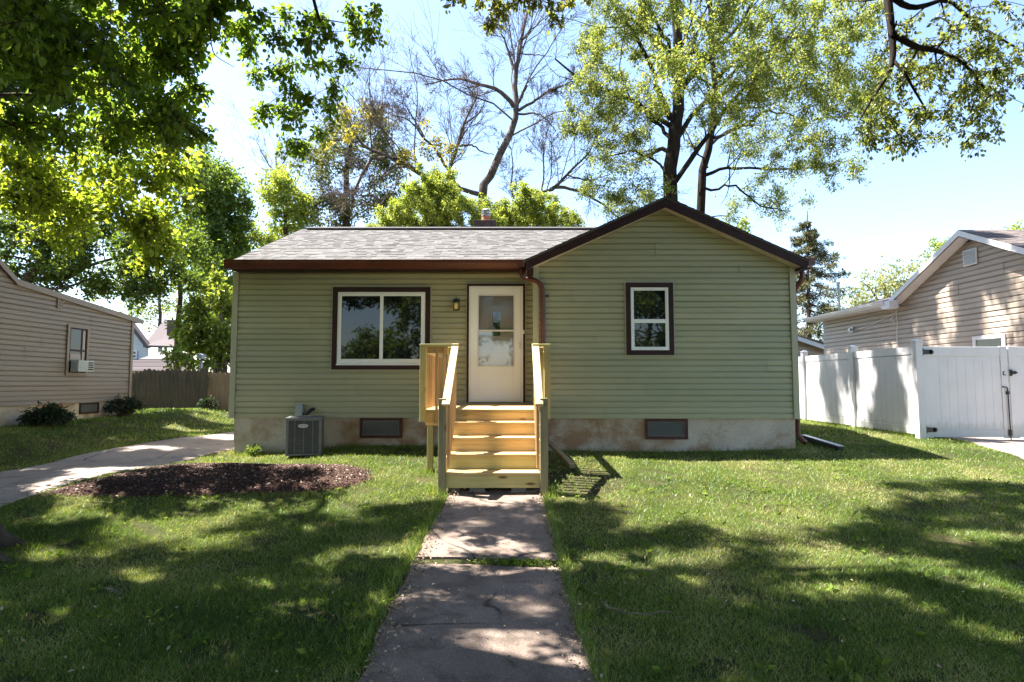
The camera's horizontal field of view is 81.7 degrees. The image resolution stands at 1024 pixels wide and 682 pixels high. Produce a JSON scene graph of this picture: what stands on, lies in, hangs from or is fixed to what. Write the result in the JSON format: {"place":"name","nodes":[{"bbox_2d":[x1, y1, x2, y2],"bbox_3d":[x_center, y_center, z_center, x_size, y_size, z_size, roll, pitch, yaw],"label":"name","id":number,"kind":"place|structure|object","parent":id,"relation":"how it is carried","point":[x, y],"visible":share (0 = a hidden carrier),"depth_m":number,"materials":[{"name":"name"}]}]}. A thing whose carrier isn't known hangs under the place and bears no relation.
{"place":"outdoors","nodes":[
{"label":"outdoors","id":0,"kind":"place"},
{"bbox_2d":[0,431,233,506],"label":"driveway","id":1,"kind":"structure","parent":0,"point":[18,484],"depth_m":9.50,"materials":[{"name":"concrete"}]},
{"bbox_2d":[358,489,594,681],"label":"path","id":2,"kind":"structure","parent":0,"point":[470,649],"depth_m":4.00,"materials":[{"name":"concrete"}]},
{"bbox_2d":[507,655,516,666],"bbox_3d":[0.003,1.739,3.222,0.026,0.033,0.114,2,-5,-28],"label":"fallen twig","id":3,"kind":"object","parent":2,"relation":"on","point":[511,660],"visible":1,"depth_m":3.22,"materials":[{"name":"grey wood"}]},
{"bbox_2d":[0,407,1023,681],"bbox_3d":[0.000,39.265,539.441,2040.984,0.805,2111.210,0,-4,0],"label":"ground","id":4,"kind":"structure","parent":0,"point":[570,489],"depth_m":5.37,"materials":[{"name":"green plant"}]},
{"bbox_2d":[14,400,78,426],"bbox_3d":[-9.347,1.475,11.911,1.010,0.587,0.982,0,-4,0],"label":"shrub","id":5,"kind":"object","parent":4,"relation":"on","point":[54,414],"visible":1,"depth_m":11.77,"materials":[{"name":"green plant"}]},
{"bbox_2d":[0,259,142,425],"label":"tan house","id":6,"kind":"structure","parent":4,"relation":"on","point":[47,335],"depth_m":12.90,"materials":[{"name":"plastic"}]},
{"bbox_2d":[65,324,89,375],"bbox_3d":[-9.884,0.215,13.478,0.028,1.150,0.680,0,-4,0],"label":"window","id":7,"kind":"structure","parent":6,"relation":"in","point":[78,336],"depth_m":13.45,"materials":[{"name":"beige plastic"}]},
{"bbox_2d":[70,360,93,371],"bbox_3d":[-9.777,0.573,13.481,0.186,0.255,0.505,0,-4,0],"label":"window air conditioner","id":8,"kind":"object","parent":6,"relation":"attached to","point":[81,366],"depth_m":13.35,"materials":[{"name":"white plastic"}]},
{"bbox_2d":[79,402,99,413],"bbox_3d":[-9.927,1.576,13.909,0.022,0.255,0.630,0,-4,0],"label":"basement window","id":9,"kind":"structure","parent":6,"relation":"in","point":[84,408],"depth_m":13.89,"materials":[{"name":"brown paint"}]},
{"bbox_2d":[0,133,223,314],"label":"maple tree","id":10,"kind":"object","parent":4,"relation":"on","point":[59,269],"visible":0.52,"depth_m":22.02,"materials":[{"name":"green plant"}]},
{"bbox_2d":[105,587,121,593],"bbox_3d":[-2.844,1.778,4.228,0.183,0.031,0.030,-2,-4,26],"label":"fallen twig","id":11,"kind":"object","parent":4,"relation":"on","point":[112,589],"visible":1,"depth_m":4.22,"materials":[{"name":"brown wood"}]},
{"bbox_2d":[102,393,147,416],"bbox_3d":[-9.544,1.577,14.616,0.978,0.578,0.954,0,-4,0],"label":"shrub","id":12,"kind":"object","parent":4,"relation":"on","point":[128,405],"visible":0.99,"depth_m":14.49,"materials":[{"name":"green plant"}]},
{"bbox_2d":[80,253,210,349],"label":"leafy tree","id":13,"kind":"object","parent":4,"relation":"on","point":[159,309],"visible":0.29,"depth_m":52.29,"materials":[{"name":"green plant"}]},
{"bbox_2d":[133,319,182,359],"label":"white house","id":14,"kind":"structure","parent":4,"relation":"on","point":[158,338],"depth_m":46.12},
{"bbox_2d":[133,350,136,358],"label":"window","id":15,"kind":"structure","parent":14,"relation":"in","point":[134,351],"depth_m":45.97,"materials":[{"name":"white plastic"}]},
{"bbox_2d":[131,368,208,408],"bbox_3d":[-11.795,1.682,18.505,4.621,1.656,0.166,0,-4,0],"label":"wood fence","id":16,"kind":"object","parent":4,"relation":"on","point":[184,389],"visible":0.39,"depth_m":18.44,"materials":[{"name":"wood"}]},
{"bbox_2d":[132,352,212,390],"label":"shed","id":17,"kind":"structure","parent":4,"relation":"on","point":[153,361],"depth_m":29.29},
{"bbox_2d":[149,204,224,370],"bbox_3d":[-13.834,-1.419,25.395,3.306,9.024,3.368,0,-4,0],"label":"slim tree","id":18,"kind":"object","parent":4,"relation":"on","point":[195,232],"visible":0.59,"depth_m":25.02,"materials":[{"name":"green plant"}]},
{"bbox_2d":[0,0,389,564],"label":"yard tree","id":19,"kind":"object","parent":4,"relation":"on","point":[44,57],"visible":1,"depth_m":5.79,"materials":[{"name":"green plant"}]},
{"bbox_2d":[160,264,232,394],"bbox_3d":[-11.857,-0.043,22.953,2.926,5.930,3.962,-3,-5,37],"label":"maple tree","id":20,"kind":"object","parent":4,"relation":"on","point":[207,329],"visible":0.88,"depth_m":22.43,"materials":[{"name":"green plant"}]},
{"bbox_2d":[193,353,206,370],"bbox_3d":[-10.765,1.558,20.441,0.400,2.271,0.360,0,-4,0],"label":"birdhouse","id":21,"kind":"object","parent":4,"relation":"on","point":[200,357],"visible":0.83,"depth_m":20.45,"materials":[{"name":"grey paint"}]},
{"bbox_2d":[27,462,386,502],"bbox_3d":[-3.720,1.911,8.066,4.960,0.337,3.560,0,-4,0],"label":"mulch bed","id":22,"kind":"object","parent":4,"relation":"on","point":[202,478],"visible":0.84,"depth_m":7.67,"materials":[{"name":"brown wood"}]},
{"bbox_2d":[195,396,220,408],"bbox_3d":[-9.291,1.889,18.148,0.676,0.496,0.677,0,-4,0],"label":"shrub","id":23,"kind":"object","parent":4,"relation":"on","point":[206,403],"visible":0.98,"depth_m":18.04,"materials":[{"name":"green plant"}]},
{"bbox_2d":[171,147,265,373],"bbox_3d":[-14.324,-2.856,28.319,4.676,12.306,5.230,0,-4,0],"label":"leafy tree","id":24,"kind":"object","parent":4,"relation":"on","point":[222,202],"visible":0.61,"depth_m":27.82,"materials":[{"name":"green plant"}]},
{"bbox_2d":[207,371,229,410],"bbox_3d":[-7.751,1.730,18.551,3.528,1.568,0.166,0,-4,0],"label":"wood fence","id":25,"kind":"object","parent":4,"relation":"on","point":[218,383],"visible":0.13,"depth_m":18.49,"materials":[{"name":"brown wood"}]},
{"bbox_2d":[246,443,262,455],"bbox_3d":[-4.502,1.956,10.328,0.296,0.326,0.398,1,-4,-18],"label":"weed","id":26,"kind":"object","parent":4,"relation":"on","point":[252,450],"visible":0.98,"depth_m":10.30,"materials":[{"name":"green plant"}]},
{"bbox_2d":[215,87,319,236],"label":"tree","id":27,"kind":"object","parent":4,"relation":"on","point":[264,155],"visible":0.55,"depth_m":40.67,"materials":[{"name":"grey plant"}]},
{"bbox_2d":[246,157,321,248],"bbox_3d":[-12.248,-3.061,31.526,3.718,13.150,4.796,-2,-4,24],"label":"leafy tree","id":28,"kind":"object","parent":4,"relation":"on","point":[282,195],"visible":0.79,"depth_m":30.96,"materials":[{"name":"green plant"}]},
{"bbox_2d":[285,415,324,455],"bbox_3d":[-3.481,1.582,9.968,0.572,0.627,0.583,1,-4,-14],"label":"air conditioner","id":29,"kind":"object","parent":4,"relation":"on","point":[305,435],"visible":0.99,"depth_m":9.73,"materials":[{"name":"grey paint"}]},
{"bbox_2d":[242,0,448,225],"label":"bare tree","id":30,"kind":"object","parent":4,"relation":"on","point":[406,163],"visible":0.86,"depth_m":25.81,"materials":[{"name":"brown plant"}]},
{"bbox_2d":[284,100,422,226],"bbox_3d":[-8.499,-4.891,33.406,9.032,17.070,4.601,0,-4,0],"label":"leafy tree","id":31,"kind":"object","parent":4,"relation":"on","point":[344,219],"visible":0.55,"depth_m":33.10,"materials":[{"name":"green plant"}]},
{"bbox_2d":[265,0,588,202],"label":"bare tree","id":32,"kind":"object","parent":4,"relation":"on","point":[473,93],"visible":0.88,"depth_m":24.46,"materials":[{"name":"grey plant"}]},
{"bbox_2d":[364,161,496,226],"bbox_3d":[-2.760,-1.670,19.608,4.548,8.698,2.976,0,-4,0],"label":"tree","id":33,"kind":"object","parent":4,"relation":"on","point":[443,204],"visible":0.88,"depth_m":19.15,"materials":[{"name":"green plant"}]},
{"bbox_2d":[419,344,550,493],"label":"entry stairs","id":34,"kind":"structure","parent":4,"relation":"on","point":[496,445],"depth_m":7.87,"materials":[{"name":"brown wood"}]},
{"bbox_2d":[0,476,1023,681],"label":"broadleaf weeds","id":35,"kind":"object","parent":4,"relation":"on","point":[657,668],"visible":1,"depth_m":4.70,"materials":[{"name":"green plant"}]},
{"bbox_2d":[3,458,1023,681],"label":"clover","id":36,"kind":"object","parent":4,"relation":"on","point":[516,561],"visible":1,"depth_m":5.27,"materials":[{"name":"green plant"}]},
{"bbox_2d":[223,196,815,453],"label":"green house","id":37,"kind":"structure","parent":4,"relation":"on","point":[666,323],"depth_m":10.37,"materials":[{"name":"plastic"}]},
{"bbox_2d":[330,286,431,369],"bbox_3d":[-2.369,-0.234,10.720,1.807,1.533,0.043,0,-4,0],"label":"window","id":38,"kind":"structure","parent":37,"relation":"in","point":[373,327],"depth_m":10.73,"materials":[{"name":"clear glass"}]},
{"bbox_2d":[360,418,401,437],"bbox_3d":[-2.356,1.563,10.645,0.761,0.362,0.028,0,-4,0],"label":"basement window","id":39,"kind":"structure","parent":37,"relation":"in","point":[369,427],"depth_m":10.65,"materials":[{"name":"grey paint"}]},
{"bbox_2d":[470,296,512,365],"bbox_3d":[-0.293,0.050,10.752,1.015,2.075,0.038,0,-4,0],"label":"door window","id":40,"kind":"structure","parent":37,"relation":"in","point":[495,312],"depth_m":10.77,"materials":[{"name":"clear glass"}]},
{"bbox_2d":[469,286,523,401],"bbox_3d":[-0.277,0.050,10.672,1.004,2.103,0.089,0,-4,0],"label":"storm door","id":41,"kind":"structure","parent":37,"relation":"in","point":[486,383],"depth_m":10.65,"materials":[{"name":"white paint"}]},
{"bbox_2d":[624,282,674,355],"bbox_3d":[2.381,-0.385,10.234,0.856,1.292,0.034,0,-4,0],"label":"window","id":42,"kind":"structure","parent":37,"relation":"in","point":[649,306],"depth_m":10.23,"materials":[{"name":"brown paint"}]},
{"bbox_2d":[645,419,687,438],"bbox_3d":[2.650,1.507,10.148,0.730,0.352,0.028,0,-4,0],"label":"basement window","id":43,"kind":"structure","parent":37,"relation":"in","point":[654,428],"depth_m":10.15,"materials":[{"name":"grey paint"}]},
{"bbox_2d":[468,180,588,226],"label":"tree","id":44,"kind":"object","parent":4,"relation":"on","point":[528,208],"visible":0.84,"depth_m":20.13,"materials":[{"name":"green plant"}]},
{"bbox_2d":[548,441,574,467],"bbox_3d":[0.757,1.766,9.280,0.099,0.273,1.354,1,-4,-11],"label":"drain spout","id":45,"kind":"object","parent":4,"relation":"on","point":[567,461],"visible":0.91,"depth_m":9.15,"materials":[{"name":"brown metal"}]},
{"bbox_2d":[488,31,694,223],"bbox_3d":[3.298,-4.711,23.000,6.889,15.139,6.793,4,-5,-42],"label":"bare tree","id":46,"kind":"object","parent":4,"relation":"on","point":[543,147],"visible":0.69,"depth_m":23.40,"materials":[{"name":"grey plant"}]},
{"bbox_2d":[601,601,671,614],"bbox_3d":[0.808,1.787,3.927,0.476,0.026,0.128,-2,-4,25],"label":"fallen twig","id":47,"kind":"object","parent":4,"relation":"on","point":[605,603],"visible":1,"depth_m":3.89,"materials":[{"name":"brown wood"}]},
{"bbox_2d":[543,0,848,217],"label":"locust tree","id":48,"kind":"object","parent":4,"relation":"on","point":[674,60],"visible":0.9,"depth_m":21.36,"materials":[{"name":"green plant"}]},
{"bbox_2d":[440,0,1023,163],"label":"yard tree","id":49,"kind":"object","parent":4,"relation":"on","point":[907,67],"visible":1,"depth_m":6.67,"materials":[{"name":"green plant"}]},
{"bbox_2d":[717,209,753,232],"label":"leafy tree","id":50,"kind":"object","parent":4,"relation":"on","point":[743,222],"visible":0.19,"depth_m":30.42,"materials":[{"name":"green plant"}]},
{"bbox_2d":[644,0,899,232],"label":"locust tree","id":51,"kind":"object","parent":4,"relation":"on","point":[759,68],"visible":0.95,"depth_m":19.14,"materials":[{"name":"green plant"}]},
{"bbox_2d":[798,335,823,356],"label":"garage","id":52,"kind":"structure","parent":4,"relation":"on","point":[812,347],"depth_m":26.03,"materials":[{"name":"beige plastic"}]},
{"bbox_2d":[802,435,843,450],"bbox_3d":[5.519,1.804,10.568,0.090,0.135,1.493,0,-4,4],"label":"drain spout","id":53,"kind":"object","parent":4,"relation":"on","point":[835,446],"visible":0.89,"depth_m":10.37,"materials":[{"name":"white metal"}]},
{"bbox_2d":[788,211,861,342],"bbox_3d":[15.002,-1.305,30.746,8.831,10.774,7.765,0,-4,0],"label":"spruce tree","id":54,"kind":"object","parent":4,"relation":"on","point":[813,246],"visible":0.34,"depth_m":29.73,"materials":[{"name":"green plant"}]},
{"bbox_2d":[837,282,839,309],"bbox_3d":[12.244,0.289,22.034,0.100,5.027,0.069,0,-4,0],"label":"antenna mast","id":55,"kind":"object","parent":4,"relation":"on","point":[838,283],"visible":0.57,"depth_m":22.15,"materials":[{"name":"grey metal"}]},
{"bbox_2d":[798,339,926,438],"bbox_3d":[7.780,1.182,14.633,0.156,2.017,6.796,0,-4,0],"label":"vinyl fence","id":56,"kind":"object","parent":4,"relation":"on","point":[878,389],"visible":0.77,"depth_m":12.94,"materials":[{"name":"white plastic"}]},
{"bbox_2d":[922,346,1012,439],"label":"gate","id":57,"kind":"structure","parent":56,"relation":"attached to","point":[967,392],"depth_m":11.31,"materials":[{"name":"white plastic"}]},
{"bbox_2d":[836,252,926,308],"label":"leafy tree","id":58,"kind":"object","parent":4,"relation":"on","point":[884,288],"visible":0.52,"depth_m":43.92,"materials":[{"name":"green plant"}]},
{"bbox_2d":[803,230,1023,354],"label":"beige house","id":59,"kind":"structure","parent":4,"relation":"on","point":[963,288],"depth_m":14.31,"materials":[{"name":"plastic"}]},
{"bbox_2d":[972,333,1005,346],"bbox_3d":[10.680,0.673,13.220,0.031,1.620,0.906,0,-4,0],"label":"window","id":60,"kind":"structure","parent":59,"relation":"in","point":[994,340],"depth_m":13.23,"materials":[{"name":"white plastic"}]},
{"bbox_2d":[911,219,1023,274],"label":"leafy tree","id":61,"kind":"object","parent":4,"relation":"on","point":[937,244],"visible":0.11,"depth_m":32.48,"materials":[{"name":"green plant"}]},
{"bbox_2d":[0,0,1023,371],"label":"sky","id":62,"kind":"structure","parent":0,"point":[932,194],"materials":[{"name":"blue"}]},
{"bbox_2d":[1,435,1023,681],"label":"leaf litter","id":63,"kind":"object","parent":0,"point":[471,567],"visible":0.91,"depth_m":4.25,"materials":[{"name":"brown plant"}]},
{"bbox_2d":[945,437,1023,458],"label":"driveway","id":64,"kind":"structure","parent":0,"point":[1014,446],"depth_m":10.57,"materials":[{"name":"concrete"}]},
{"bbox_2d":[1007,346,1023,437],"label":"gate","id":65,"kind":"structure","parent":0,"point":[1015,358],"depth_m":11.30,"materials":[{"name":"white plastic"}]}
]}

